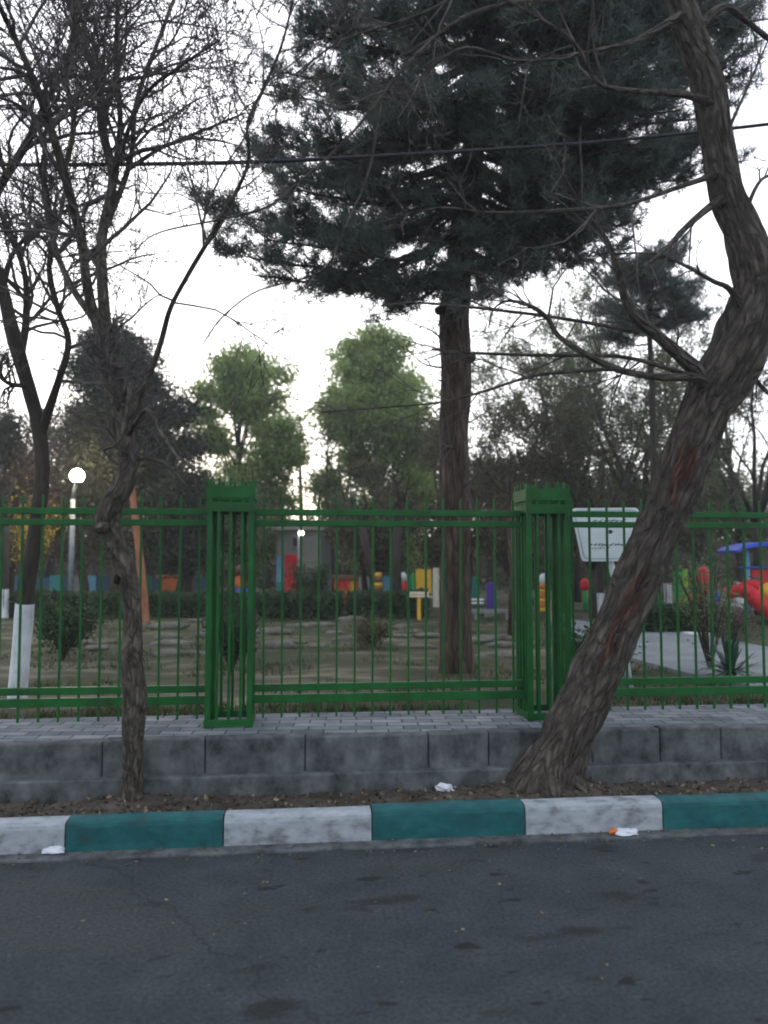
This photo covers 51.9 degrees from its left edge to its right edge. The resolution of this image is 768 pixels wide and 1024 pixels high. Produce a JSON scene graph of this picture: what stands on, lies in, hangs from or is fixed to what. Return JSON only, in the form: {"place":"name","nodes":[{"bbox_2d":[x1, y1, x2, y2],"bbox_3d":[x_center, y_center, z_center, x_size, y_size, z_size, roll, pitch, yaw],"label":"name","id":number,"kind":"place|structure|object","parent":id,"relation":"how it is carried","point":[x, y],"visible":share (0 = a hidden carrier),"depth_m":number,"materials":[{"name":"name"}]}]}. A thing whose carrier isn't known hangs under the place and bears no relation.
{"place":"outdoors","nodes":[
{"label":"outdoors","id":0,"kind":"place"},
{"bbox_2d":[0,834,767,1023],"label":"road","id":1,"kind":"structure","parent":0,"point":[697,950],"depth_m":3.25,"materials":[{"name":"grey asphalt"}]},
{"bbox_2d":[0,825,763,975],"bbox_3d":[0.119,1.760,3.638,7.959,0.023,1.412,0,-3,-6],"label":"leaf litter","id":2,"kind":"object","parent":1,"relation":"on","point":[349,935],"visible":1,"depth_m":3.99,"materials":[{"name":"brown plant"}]},
{"bbox_2d":[0,826,767,863],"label":"gutter strip","id":3,"kind":"object","parent":1,"relation":"on","point":[299,847],"visible":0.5,"depth_m":4.26,"materials":[{"name":"concrete"}]},
{"bbox_2d":[0,816,70,854],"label":"kerb stone","id":4,"kind":"object","parent":3,"relation":"on","point":[29,835],"visible":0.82,"depth_m":4.15,"materials":[{"name":"white paint"}]},
{"bbox_2d":[65,810,224,851],"bbox_3d":[-1.280,1.766,4.255,0.815,0.250,0.121,0,-3,-6],"label":"kerb stone","id":5,"kind":"object","parent":3,"relation":"on","point":[139,830],"visible":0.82,"depth_m":4.21,"materials":[{"name":"teal paint"}]},
{"bbox_2d":[224,805,370,845],"bbox_3d":[-0.471,1.773,4.343,0.796,0.246,0.121,0,-3,-6],"label":"kerb stone","id":6,"kind":"object","parent":3,"relation":"on","point":[294,825],"visible":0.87,"depth_m":4.30,"materials":[{"name":"white paint"}]},
{"bbox_2d":[371,798,524,839],"bbox_3d":[0.357,1.773,4.435,0.855,0.257,0.123,0,-3,-6],"label":"kerb stone","id":7,"kind":"object","parent":3,"relation":"on","point":[450,818],"visible":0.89,"depth_m":4.39,"materials":[{"name":"teal paint"}]},
{"bbox_2d":[520,795,662,834],"bbox_3d":[1.187,1.779,4.515,0.797,0.255,0.121,0,-3,-6],"label":"kerb stone","id":8,"kind":"object","parent":3,"relation":"on","point":[578,815],"visible":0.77,"depth_m":4.47,"materials":[{"name":"white paint"}]},
{"bbox_2d":[609,828,638,835],"bbox_3d":[1.344,1.789,4.426,0.168,0.036,0.087,0,-3,-6],"label":"plastic wrapper","id":9,"kind":"object","parent":3,"relation":"on","point":[625,831],"visible":1,"depth_m":4.41,"materials":[{"name":"plastic"}]},
{"bbox_2d":[654,792,767,829],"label":"kerb stone","id":10,"kind":"object","parent":3,"relation":"on","point":[724,810],"visible":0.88,"depth_m":4.54,"materials":[{"name":"teal paint"}]},
{"bbox_2d":[0,826,767,1021],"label":"road grit","id":11,"kind":"object","parent":1,"relation":"on","point":[169,853],"visible":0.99,"depth_m":4.23,"materials":[{"name":"gravel"}]},
{"bbox_2d":[0,578,767,718],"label":"park ground","id":12,"kind":"structure","parent":0,"point":[168,674],"depth_m":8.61,"materials":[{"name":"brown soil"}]},
{"bbox_2d":[0,452,33,617],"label":"slim tree","id":13,"kind":"object","parent":12,"relation":"on","point":[5,586],"visible":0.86,"depth_m":15.28,"materials":[{"name":"brown plant"}]},
{"bbox_2d":[0,404,34,557],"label":"evergreen tree","id":14,"kind":"object","parent":12,"relation":"on","point":[9,433],"visible":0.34,"depth_m":19.51,"materials":[{"name":"green plant"}]},
{"bbox_2d":[1,404,68,576],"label":"brown tree","id":15,"kind":"object","parent":12,"relation":"on","point":[48,569],"visible":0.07,"depth_m":23.92,"materials":[{"name":"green plant"}]},
{"bbox_2d":[0,440,73,590],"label":"brown tree","id":16,"kind":"object","parent":12,"relation":"on","point":[29,458],"visible":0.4,"depth_m":19.05,"materials":[{"name":"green plant"}]},
{"bbox_2d":[6,477,69,570],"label":"tree","id":17,"kind":"object","parent":12,"relation":"on","point":[26,530],"visible":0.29,"depth_m":17.86,"materials":[{"name":"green plant"}]},
{"bbox_2d":[33,590,115,659],"bbox_3d":[-3.572,1.291,9.051,0.939,0.804,1.060,3,-5,-43],"label":"shrub","id":18,"kind":"object","parent":12,"relation":"on","point":[70,628],"visible":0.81,"depth_m":8.91,"materials":[{"name":"green plant"}]},
{"bbox_2d":[68,469,83,590],"bbox_3d":[-6.657,0.654,16.860,0.466,3.124,0.529,0,-3,-6],"label":"street lamp","id":19,"kind":"object","parent":12,"relation":"on","point":[76,476],"visible":0.79,"depth_m":16.86,"materials":[{"name":"grey metal"}]},
{"bbox_2d":[43,431,133,590],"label":"brown tree","id":20,"kind":"object","parent":12,"relation":"on","point":[56,548],"visible":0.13,"depth_m":20.76,"materials":[{"name":"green plant"}]},
{"bbox_2d":[7,588,205,618],"bbox_3d":[-5.840,1.832,15.712,4.900,0.652,1.068,0,-3,0],"label":"hedge","id":21,"kind":"object","parent":12,"relation":"on","point":[169,603],"visible":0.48,"depth_m":15.37,"materials":[{"name":"green plant"}]},
{"bbox_2d":[0,0,218,708],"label":"whitewashed tree","id":22,"kind":"object","parent":12,"relation":"on","point":[16,342],"visible":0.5,"depth_m":6.06,"materials":[{"name":"brown plant"}]},
{"bbox_2d":[15,575,205,592],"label":"painted wall","id":23,"kind":"structure","parent":12,"relation":"on","point":[51,582],"depth_m":22.49,"materials":[{"name":"blue paint"}]},
{"bbox_2d":[26,305,225,606],"bbox_3d":[-6.143,-1.353,19.047,4.672,7.385,4.610,0,-3,-6],"label":"evergreen tree","id":24,"kind":"object","parent":12,"relation":"on","point":[91,460],"visible":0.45,"depth_m":18.55,"materials":[{"name":"green plant"}]},
{"bbox_2d":[129,487,149,622],"bbox_3d":[-4.401,0.536,14.081,0.501,2.986,0.153,2,-4,-32],"label":"leaning pole","id":25,"kind":"object","parent":12,"relation":"on","point":[144,593],"visible":0.58,"depth_m":14.03,"materials":[{"name":"wood"}]},
{"bbox_2d":[127,430,174,576],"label":"brown tree","id":26,"kind":"object","parent":12,"relation":"on","point":[153,563],"depth_m":25.09,"materials":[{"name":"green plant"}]},
{"bbox_2d":[92,450,240,593],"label":"evergreen tree","id":27,"kind":"object","parent":12,"relation":"on","point":[192,492],"visible":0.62,"depth_m":16.76,"materials":[{"name":"green plant"}]},
{"bbox_2d":[152,649,184,656],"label":"rock","id":28,"kind":"object","parent":12,"relation":"on","point":[167,652],"visible":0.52,"depth_m":9.26,"materials":[{"name":"stone"}]},
{"bbox_2d":[148,622,190,629],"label":"rock","id":29,"kind":"object","parent":12,"relation":"on","point":[169,625],"visible":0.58,"depth_m":12.86,"materials":[{"name":"stone"}]},
{"bbox_2d":[148,639,196,646],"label":"rock","id":30,"kind":"object","parent":12,"relation":"on","point":[167,642],"visible":0.56,"depth_m":10.36,"materials":[{"name":"stone"}]},
{"bbox_2d":[196,595,262,672],"bbox_3d":[-1.494,1.220,7.876,0.704,0.803,0.684,-2,-4,32],"label":"shrub","id":31,"kind":"object","parent":12,"relation":"on","point":[236,640],"visible":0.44,"depth_m":7.80,"materials":[{"name":"green plant"}]},
{"bbox_2d":[187,463,293,588],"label":"olive tree","id":32,"kind":"object","parent":12,"relation":"on","point":[259,537],"visible":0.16,"depth_m":20.82,"materials":[{"name":"green plant"}]},
{"bbox_2d":[219,588,262,618],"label":"hedge","id":33,"kind":"object","parent":12,"relation":"on","point":[237,597],"visible":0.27,"depth_m":15.25,"materials":[{"name":"green plant"}]},
{"bbox_2d":[181,335,324,587],"bbox_3d":[-4.187,-1.335,24.253,4.729,7.978,3.707,0,-3,-6],"label":"green tree","id":34,"kind":"object","parent":12,"relation":"on","point":[274,451],"visible":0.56,"depth_m":23.97,"materials":[{"name":"green plant"}]},
{"bbox_2d":[256,627,290,634],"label":"rock","id":35,"kind":"object","parent":12,"relation":"on","point":[272,630],"visible":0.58,"depth_m":11.88,"materials":[{"name":"stone"}]},
{"bbox_2d":[255,640,298,648],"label":"rock","id":36,"kind":"object","parent":12,"relation":"on","point":[273,644],"visible":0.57,"depth_m":9.96,"materials":[{"name":"stone"}]},
{"bbox_2d":[272,526,331,591],"bbox_3d":[-2.331,1.493,23.037,1.546,2.157,2.500,0,-3,0],"label":"kiosk","id":37,"kind":"object","parent":12,"relation":"on","point":[310,545],"visible":0.56,"depth_m":22.01,"materials":[{"name":"grey paint"}]},
{"bbox_2d":[260,587,345,619],"bbox_3d":[-1.575,1.808,15.398,1.683,0.668,1.152,0,-3,-1],"label":"hedge","id":38,"kind":"object","parent":12,"relation":"on","point":[291,601],"visible":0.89,"depth_m":15.05,"materials":[{"name":"green plant"}]},
{"bbox_2d":[283,554,339,597],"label":"shrub","id":39,"kind":"object","parent":12,"relation":"on","point":[311,585],"visible":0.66,"depth_m":17.63,"materials":[{"name":"green plant"}]},
{"bbox_2d":[303,391,358,592],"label":"young tree","id":40,"kind":"object","parent":12,"relation":"on","point":[330,427],"visible":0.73,"depth_m":23.09,"materials":[{"name":"green plant"}]},
{"bbox_2d":[332,575,359,603],"bbox_3d":[-0.980,1.987,20.275,0.673,0.722,0.750,0,-3,0],"label":"play hut","id":41,"kind":"object","parent":12,"relation":"on","point":[345,582],"visible":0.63,"depth_m":19.99,"materials":[{"name":"orange paint"}]},
{"bbox_2d":[343,473,397,587],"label":"slim tree","id":42,"kind":"object","parent":12,"relation":"on","point":[365,544],"visible":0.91,"depth_m":19.03,"materials":[{"name":"brown plant"}]},
{"bbox_2d":[341,608,400,649],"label":"shrub","id":43,"kind":"object","parent":12,"relation":"on","point":[364,630],"visible":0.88,"depth_m":10.07,"materials":[{"name":"green plant"}]},
{"bbox_2d":[315,453,430,590],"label":"brown tree","id":44,"kind":"object","parent":12,"relation":"on","point":[381,535],"visible":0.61,"depth_m":20.70,"materials":[{"name":"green plant"}]},
{"bbox_2d":[292,316,474,576],"bbox_3d":[-0.211,-1.880,25.023,5.231,9.168,4.820,-3,-4,38],"label":"green tree","id":45,"kind":"object","parent":12,"relation":"on","point":[362,383],"visible":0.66,"depth_m":24.67,"materials":[{"name":"green plant"}]},
{"bbox_2d":[0,419,767,589],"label":"wood","id":46,"kind":"object","parent":12,"relation":"on","point":[502,580],"visible":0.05,"depth_m":32.46,"materials":[{"name":"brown plant"}]},
{"bbox_2d":[344,587,431,618],"bbox_3d":[0.058,1.823,15.588,1.743,0.662,1.176,0,-3,1],"label":"hedge","id":47,"kind":"object","parent":12,"relation":"on","point":[364,601],"visible":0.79,"depth_m":15.22,"materials":[{"name":"green plant"}]},
{"bbox_2d":[374,460,419,600],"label":"slim tree","id":48,"kind":"object","parent":12,"relation":"on","point":[396,562],"visible":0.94,"depth_m":18.51,"materials":[{"name":"brown plant"}]},
{"bbox_2d":[49,450,767,590],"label":"wood","id":49,"kind":"object","parent":12,"relation":"on","point":[268,575],"visible":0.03,"depth_m":28.84,"materials":[{"name":"brown plant"}]},
{"bbox_2d":[359,576,476,596],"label":"painted wall","id":50,"kind":"structure","parent":12,"relation":"on","point":[386,583],"depth_m":23.99,"materials":[{"name":"multicoloured paint"}]},
{"bbox_2d":[410,592,428,619],"bbox_3d":[0.651,1.744,14.627,0.354,0.526,0.087,0,-3,0],"label":"sign","id":51,"kind":"object","parent":12,"relation":"on","point":[418,595],"visible":0.95,"depth_m":14.60,"materials":[{"name":"beige paint"}]},
{"bbox_2d":[411,568,438,607],"bbox_3d":[0.967,1.779,18.537,0.676,0.925,0.153,0,-3,1],"label":"climbing board","id":52,"kind":"object","parent":12,"relation":"on","point":[418,579],"visible":0.63,"depth_m":18.50,"materials":[{"name":"yellow paint"}]},
{"bbox_2d":[389,438,516,597],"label":"brown tree","id":53,"kind":"object","parent":12,"relation":"on","point":[434,543],"visible":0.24,"depth_m":19.70,"materials":[{"name":"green plant"}]},
{"bbox_2d":[172,0,767,673],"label":"pine tree","id":54,"kind":"object","parent":12,"relation":"on","point":[618,172],"visible":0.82,"depth_m":7.18,"materials":[{"name":"green plant"}]},
{"bbox_2d":[484,582,493,617],"bbox_3d":[2.054,1.703,15.290,0.197,0.683,0.212,0,-3,2],"label":"climbing board","id":55,"kind":"object","parent":12,"relation":"on","point":[490,595],"visible":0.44,"depth_m":15.20,"materials":[{"name":"purple paint"}]},
{"bbox_2d":[471,599,507,619],"bbox_3d":[1.985,1.821,14.699,0.712,0.383,0.521,0,-3,7],"label":"park bench","id":56,"kind":"object","parent":12,"relation":"on","point":[505,612],"visible":0.63,"depth_m":14.62,"materials":[{"name":"grey paint"}]},
{"bbox_2d":[472,634,515,641],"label":"rock","id":57,"kind":"object","parent":12,"relation":"on","point":[500,637],"visible":0.42,"depth_m":11.13,"materials":[{"name":"stone"}]},
{"bbox_2d":[473,651,515,657],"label":"rock","id":58,"kind":"object","parent":12,"relation":"on","point":[487,654],"visible":0.43,"depth_m":9.11,"materials":[{"name":"stone"}]},
{"bbox_2d":[471,440,536,635],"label":"slim tree","id":59,"kind":"object","parent":12,"relation":"on","point":[507,508],"visible":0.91,"depth_m":11.30,"materials":[{"name":"brown wood"}]},
{"bbox_2d":[408,383,604,618],"bbox_3d":[2.482,-0.412,15.185,4.291,5.028,3.832,0,-3,-6],"label":"twiggy tree","id":60,"kind":"object","parent":12,"relation":"on","point":[486,479],"visible":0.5,"depth_m":14.79,"materials":[{"name":"green plant"}]},
{"bbox_2d":[473,444,583,603],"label":"olive tree","id":61,"kind":"object","parent":12,"relation":"on","point":[541,562],"visible":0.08,"depth_m":19.98,"materials":[{"name":"green plant"}]},
{"bbox_2d":[539,573,544,611],"bbox_3d":[3.437,1.737,16.957,0.260,0.830,0.254,0,-3,-6],"label":"striped post","id":62,"kind":"object","parent":12,"relation":"on","point":[542,590],"visible":0.4,"depth_m":16.86,"materials":[{"name":"yellow paint"}]},
{"bbox_2d":[468,259,649,602],"bbox_3d":[5.022,-2.363,21.332,7.100,9.652,5.617,3,-5,-41],"label":"budding tree","id":63,"kind":"object","parent":12,"relation":"on","point":[577,576],"visible":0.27,"depth_m":20.64,"materials":[{"name":"brown plant"}]},
{"bbox_2d":[580,578,588,612],"bbox_3d":[4.320,1.796,16.954,0.200,0.740,0.195,0,-3,-6],"label":"play post","id":64,"kind":"object","parent":12,"relation":"on","point":[584,584],"visible":0.91,"depth_m":16.90,"materials":[{"name":"green paint"}]},
{"bbox_2d":[540,621,648,664],"bbox_3d":[2.138,1.360,7.878,0.899,0.724,0.940,3,-4,-36],"label":"shrub","id":65,"kind":"object","parent":12,"relation":"on","point":[580,637],"visible":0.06,"depth_m":7.84,"materials":[{"name":"green plant"}]},
{"bbox_2d":[580,482,610,611],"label":"slim tree","id":66,"kind":"object","parent":12,"relation":"on","point":[600,587],"visible":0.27,"depth_m":16.18,"materials":[{"name":"brown plant"}]},
{"bbox_2d":[573,508,638,687],"bbox_3d":[1.885,0.777,6.725,0.571,1.627,0.155,0,-3,-6],"label":"notice board","id":67,"kind":"object","parent":12,"relation":"on","point":[598,543],"visible":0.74,"depth_m":6.71,"materials":[{"name":"white metal"}]},
{"bbox_2d":[483,323,746,618],"bbox_3d":[3.994,-0.818,15.752,4.813,5.927,6.255,0,-3,-6],"label":"twiggy tree","id":68,"kind":"object","parent":12,"relation":"on","point":[571,395],"visible":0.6,"depth_m":14.87,"materials":[{"name":"green plant"}]},
{"bbox_2d":[568,461,690,580],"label":"olive tree","id":69,"kind":"object","parent":12,"relation":"on","point":[595,504],"visible":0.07,"depth_m":22.17,"materials":[{"name":"green plant"}]},
{"bbox_2d":[523,275,747,510],"bbox_3d":[5.875,-1.770,17.318,4.496,7.979,5.750,-3,-5,41],"label":"budding tree","id":70,"kind":"object","parent":12,"relation":"on","point":[704,341],"visible":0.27,"depth_m":16.91,"materials":[{"name":"brown plant"}]},
{"bbox_2d":[583,228,722,601],"bbox_3d":[4.438,-1.395,12.926,2.348,6.722,2.467,0,-3,-6],"label":"pine","id":71,"kind":"object","parent":12,"relation":"on","point":[679,294],"visible":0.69,"depth_m":12.73,"materials":[{"name":"green plant"}]},
{"bbox_2d":[641,479,671,604],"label":"slim tree","id":72,"kind":"object","parent":12,"relation":"on","point":[666,596],"visible":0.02,"depth_m":16.75,"materials":[{"name":"white plant"}]},
{"bbox_2d":[586,283,767,615],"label":"budding tree","id":73,"kind":"object","parent":12,"relation":"on","point":[759,495],"visible":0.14,"depth_m":16.01,"materials":[{"name":"brown plant"}]},
{"bbox_2d":[658,566,709,603],"bbox_3d":[5.846,1.581,15.800,1.244,0.991,0.715,0,-3,-6],"label":"play set","id":74,"kind":"object","parent":12,"relation":"on","point":[682,572],"visible":0.31,"depth_m":15.52,"materials":[{"name":"green paint"}]},
{"bbox_2d":[645,600,726,633],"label":"hedge","id":75,"kind":"object","parent":12,"relation":"on","point":[669,623],"visible":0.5,"depth_m":11.87,"materials":[{"name":"green plant"}]},
{"bbox_2d":[640,451,740,589],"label":"brown tree","id":76,"kind":"object","parent":12,"relation":"on","point":[684,539],"visible":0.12,"depth_m":23.67,"materials":[{"name":"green plant"}]},
{"bbox_2d":[665,544,755,668],"bbox_3d":[3.263,0.962,7.974,0.946,1.286,0.871,-3,-5,42],"label":"shrub","id":77,"kind":"object","parent":12,"relation":"on","point":[703,616],"visible":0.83,"depth_m":7.89,"materials":[{"name":"green plant"}]},
{"bbox_2d":[667,374,767,607],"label":"olive tree","id":78,"kind":"object","parent":12,"relation":"on","point":[736,534],"visible":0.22,"depth_m":18.95,"materials":[{"name":"green plant"}]},
{"bbox_2d":[693,625,765,685],"bbox_3d":[3.117,1.313,7.229,0.749,0.598,0.872,0,-3,-6],"label":"yucca plant","id":79,"kind":"object","parent":12,"relation":"on","point":[723,665],"visible":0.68,"depth_m":7.16,"materials":[{"name":"green plant"}]},
{"bbox_2d":[708,594,759,641],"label":"shrub","id":80,"kind":"object","parent":12,"relation":"on","point":[737,622],"visible":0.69,"depth_m":10.33,"materials":[{"name":"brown plant"}]},
{"bbox_2d":[717,542,767,619],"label":"slide tower","id":81,"kind":"structure","parent":12,"relation":"on","point":[753,586],"depth_m":14.50,"materials":[{"name":"red paint"}]},
{"bbox_2d":[0,704,767,740],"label":"pavement","id":82,"kind":"structure","parent":0,"point":[106,727],"depth_m":5.39,"materials":[{"name":"grey concrete"}]},
{"bbox_2d":[203,478,257,727],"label":"fence pillar","id":83,"kind":"structure","parent":82,"relation":"on","point":[234,499],"depth_m":5.29,"materials":[{"name":"green metal"}]},
{"bbox_2d":[0,495,206,722],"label":"fence panel","id":84,"kind":"object","parent":83,"relation":"attached to","point":[58,702],"visible":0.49,"depth_m":5.29,"materials":[{"name":"green paint"}]},
{"bbox_2d":[254,496,522,717],"bbox_3d":[0.045,0.652,5.513,1.877,1.516,0.040,0,-3,-6],"label":"fence panel","id":85,"kind":"object","parent":82,"relation":"on","point":[443,695],"visible":0.97,"depth_m":5.50,"materials":[{"name":"green paint"}]},
{"bbox_2d":[513,481,571,720],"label":"fence pillar","id":86,"kind":"structure","parent":82,"relation":"on","point":[546,502],"depth_m":5.53,"materials":[{"name":"green metal"}]},
{"bbox_2d":[562,499,767,710],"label":"fence panel","id":87,"kind":"object","parent":82,"relation":"on","point":[730,690],"visible":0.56,"depth_m":5.72,"materials":[{"name":"green paint"}]},
{"bbox_2d":[0,779,767,817],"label":"tree strip soil","id":88,"kind":"object","parent":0,"point":[152,802],"visible":0.38,"depth_m":4.71,"materials":[{"name":"brown soil"}]},
{"bbox_2d":[0,0,401,801],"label":"bare street tree","id":89,"kind":"object","parent":88,"relation":"on","point":[96,70],"visible":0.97,"depth_m":4.59,"materials":[{"name":"brown plant"}]},
{"bbox_2d":[8,776,749,816],"bbox_3d":[0.038,1.682,4.684,8.950,0.143,0.437,0,-3,-6],"label":"rubble","id":90,"kind":"object","parent":88,"relation":"on","point":[745,784],"visible":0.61,"depth_m":4.70,"materials":[{"name":"soil"}]},
{"bbox_2d":[0,758,767,803],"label":"concrete footing","id":91,"kind":"object","parent":88,"relation":"on","point":[257,784],"visible":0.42,"depth_m":4.87,"materials":[{"name":"grey concrete"}]},
{"bbox_2d":[0,739,104,779],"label":"edge stone","id":92,"kind":"object","parent":91,"relation":"on","point":[47,759],"visible":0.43,"depth_m":4.76,"materials":[{"name":"concrete"}]},
{"bbox_2d":[103,735,205,776],"bbox_3d":[-1.414,1.521,4.871,0.608,0.253,0.102,0,-3,-6],"label":"edge stone","id":93,"kind":"object","parent":91,"relation":"on","point":[175,755],"visible":0.58,"depth_m":4.83,"materials":[{"name":"concrete"}]},
{"bbox_2d":[205,733,304,773],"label":"edge stone","id":94,"kind":"object","parent":91,"relation":"on","point":[246,753],"visible":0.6,"depth_m":4.90,"materials":[{"name":"concrete"}]},
{"bbox_2d":[305,731,427,770],"bbox_3d":[-0.110,1.534,5.013,0.776,0.244,0.094,0,-3,-6],"label":"edge stone","id":95,"kind":"object","parent":91,"relation":"on","point":[354,751],"visible":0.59,"depth_m":4.97,"materials":[{"name":"concrete"}]},
{"bbox_2d":[427,729,487,767],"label":"edge stone","id":96,"kind":"object","parent":91,"relation":"on","point":[459,748],"visible":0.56,"depth_m":5.02,"materials":[{"name":"concrete"}]},
{"bbox_2d":[486,727,591,765],"bbox_3d":[1.006,1.537,5.130,0.682,0.252,0.095,0,-3,-6],"label":"edge stone","id":97,"kind":"object","parent":91,"relation":"on","point":[507,746],"visible":0.26,"depth_m":5.06,"materials":[{"name":"concrete"}]},
{"bbox_2d":[591,726,659,762],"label":"edge stone","id":98,"kind":"object","parent":91,"relation":"on","point":[627,744],"visible":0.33,"depth_m":5.15,"materials":[{"name":"concrete"}]},
{"bbox_2d":[655,724,720,760],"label":"edge stone","id":99,"kind":"object","parent":91,"relation":"on","point":[682,742],"visible":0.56,"depth_m":5.19,"materials":[{"name":"concrete"}]},
{"bbox_2d":[716,723,767,758],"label":"edge stone","id":100,"kind":"object","parent":91,"relation":"on","point":[743,741],"visible":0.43,"depth_m":5.23,"materials":[{"name":"concrete"}]},
{"bbox_2d":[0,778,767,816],"bbox_3d":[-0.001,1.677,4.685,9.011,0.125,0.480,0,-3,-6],"label":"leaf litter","id":101,"kind":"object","parent":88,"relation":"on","point":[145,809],"visible":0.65,"depth_m":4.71,"materials":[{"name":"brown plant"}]},
{"bbox_2d":[50,0,767,798],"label":"leaning street tree","id":102,"kind":"object","parent":88,"relation":"on","point":[722,374],"visible":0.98,"depth_m":4.74,"materials":[{"name":"brown plant"}]},
{"bbox_2d":[0,0,767,539],"label":"sky","id":103,"kind":"structure","parent":0,"point":[670,215],"materials":[{"name":"white"}]},
{"bbox_2d":[1,123,767,166],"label":"overhead cable","id":104,"kind":"object","parent":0,"point":[313,159],"visible":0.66,"depth_m":5.59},
{"bbox_2d":[551,619,767,685],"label":"path","id":105,"kind":"structure","parent":0,"point":[670,663],"depth_m":9.02,"materials":[{"name":"grey concrete"}]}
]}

